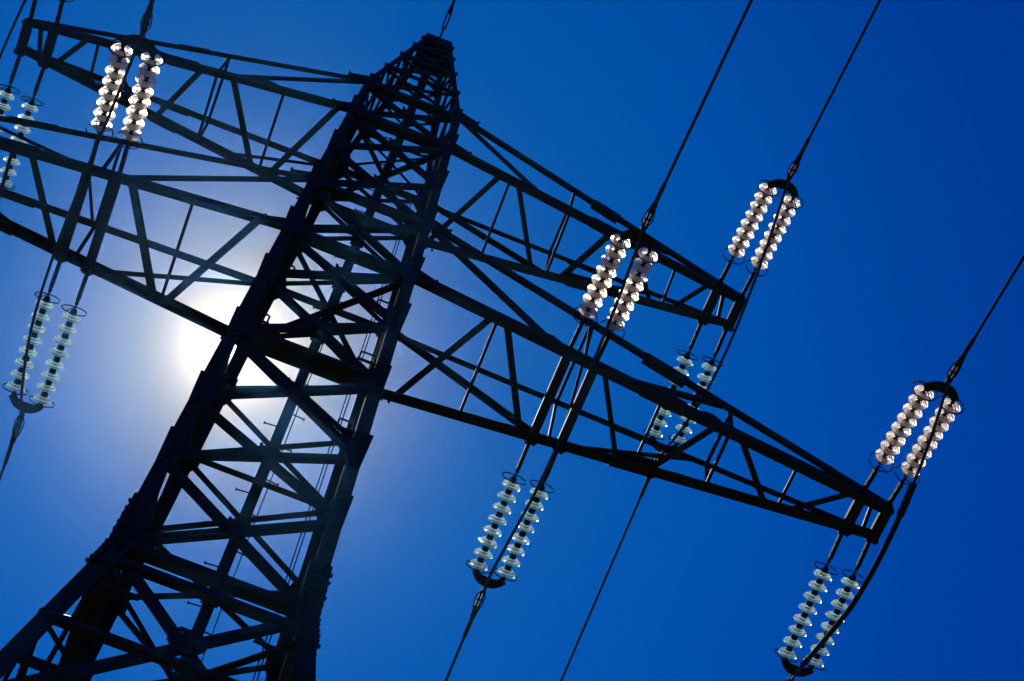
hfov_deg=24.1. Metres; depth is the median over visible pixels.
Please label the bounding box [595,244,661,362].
insulator string
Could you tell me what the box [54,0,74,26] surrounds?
insulator string
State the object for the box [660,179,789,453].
jumper cable
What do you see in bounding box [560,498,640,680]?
conductor cable
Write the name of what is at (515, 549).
insulator string
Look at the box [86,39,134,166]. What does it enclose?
insulator string
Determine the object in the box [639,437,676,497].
yoke assembly
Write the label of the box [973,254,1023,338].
conductor cable
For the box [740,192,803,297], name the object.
insulator string
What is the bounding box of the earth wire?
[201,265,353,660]
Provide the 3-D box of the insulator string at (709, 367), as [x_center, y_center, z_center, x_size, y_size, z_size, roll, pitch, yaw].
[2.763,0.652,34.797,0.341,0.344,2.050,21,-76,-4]
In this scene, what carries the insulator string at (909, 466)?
attached to the steel pylon
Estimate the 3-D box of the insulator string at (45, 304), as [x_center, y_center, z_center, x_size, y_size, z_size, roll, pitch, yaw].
[-6.016,-0.198,30.388,0.341,0.344,2.050,21,-76,-4]
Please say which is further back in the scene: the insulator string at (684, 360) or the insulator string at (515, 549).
the insulator string at (684, 360)
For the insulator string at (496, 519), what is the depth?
30.80 m
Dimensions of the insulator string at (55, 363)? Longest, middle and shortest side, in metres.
2.050 x 0.344 x 0.341 m
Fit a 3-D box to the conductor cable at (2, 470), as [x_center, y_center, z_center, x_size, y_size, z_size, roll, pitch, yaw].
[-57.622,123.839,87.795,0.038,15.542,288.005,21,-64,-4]
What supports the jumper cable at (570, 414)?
hanging from the yoke assembly at (480, 579)
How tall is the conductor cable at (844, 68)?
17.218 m
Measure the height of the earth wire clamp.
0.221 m
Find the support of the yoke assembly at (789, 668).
attached to the insulator string at (806, 608)
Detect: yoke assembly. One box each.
[3,394,43,464]
[120,0,157,56]
[463,570,505,637]
[619,183,665,250]
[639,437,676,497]
[767,138,809,197]
[781,658,813,680]
[924,338,975,401]
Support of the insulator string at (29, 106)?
attached to the steel pylon
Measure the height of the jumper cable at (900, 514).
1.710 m
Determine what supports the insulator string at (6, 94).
attached to the steel pylon
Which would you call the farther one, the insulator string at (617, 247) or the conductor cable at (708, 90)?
the insulator string at (617, 247)
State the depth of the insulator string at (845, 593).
30.86 m
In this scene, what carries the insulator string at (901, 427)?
attached to the steel pylon
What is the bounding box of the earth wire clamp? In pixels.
[439,0,455,37]
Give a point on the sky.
(908, 229)
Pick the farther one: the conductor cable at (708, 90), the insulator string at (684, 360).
the insulator string at (684, 360)
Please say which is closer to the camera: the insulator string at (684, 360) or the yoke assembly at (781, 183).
the yoke assembly at (781, 183)
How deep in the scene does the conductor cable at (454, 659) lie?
31.38 m
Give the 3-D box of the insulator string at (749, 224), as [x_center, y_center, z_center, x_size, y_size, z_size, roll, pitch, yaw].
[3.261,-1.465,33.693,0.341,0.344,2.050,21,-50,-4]
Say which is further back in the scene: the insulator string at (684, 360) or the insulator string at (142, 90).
the insulator string at (684, 360)
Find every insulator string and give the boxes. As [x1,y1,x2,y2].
[0,55,20,131]
[0,67,44,189]
[2,261,61,395]
[28,0,36,19]
[29,274,88,407]
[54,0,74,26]
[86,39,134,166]
[115,49,166,175]
[466,444,529,573]
[494,452,557,581]
[568,230,634,349]
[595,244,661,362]
[643,323,702,439]
[668,330,727,446]
[717,180,779,285]
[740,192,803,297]
[774,534,842,662]
[801,541,870,670]
[861,381,937,493]
[886,394,963,505]
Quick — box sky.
[0,0,1023,680]
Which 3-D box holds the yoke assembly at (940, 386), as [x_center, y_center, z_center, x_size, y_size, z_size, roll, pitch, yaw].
[5.361,0.346,28.892,0.466,0.171,0.968,21,-52,-4]
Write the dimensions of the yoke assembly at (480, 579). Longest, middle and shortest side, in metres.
0.968 x 0.466 x 0.171 m
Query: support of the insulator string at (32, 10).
attached to the steel pylon
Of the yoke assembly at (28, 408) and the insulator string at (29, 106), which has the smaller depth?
the yoke assembly at (28, 408)
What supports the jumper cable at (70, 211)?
hanging from the yoke assembly at (28, 408)
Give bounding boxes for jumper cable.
[0,0,26,58]
[19,34,142,417]
[482,229,644,592]
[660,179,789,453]
[790,382,949,680]
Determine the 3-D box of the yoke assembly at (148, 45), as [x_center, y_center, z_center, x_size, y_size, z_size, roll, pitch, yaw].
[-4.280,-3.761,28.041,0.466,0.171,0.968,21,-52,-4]
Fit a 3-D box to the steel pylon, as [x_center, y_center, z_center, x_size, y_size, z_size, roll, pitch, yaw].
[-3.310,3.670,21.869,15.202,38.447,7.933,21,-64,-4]
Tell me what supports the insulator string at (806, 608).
attached to the steel pylon
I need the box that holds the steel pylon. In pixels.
[0,17,893,680]
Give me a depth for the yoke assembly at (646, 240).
28.63 m
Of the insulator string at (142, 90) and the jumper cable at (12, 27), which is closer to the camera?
the insulator string at (142, 90)
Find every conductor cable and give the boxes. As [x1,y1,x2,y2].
[0,464,5,480]
[444,637,464,680]
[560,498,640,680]
[663,0,752,183]
[808,0,880,138]
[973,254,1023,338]

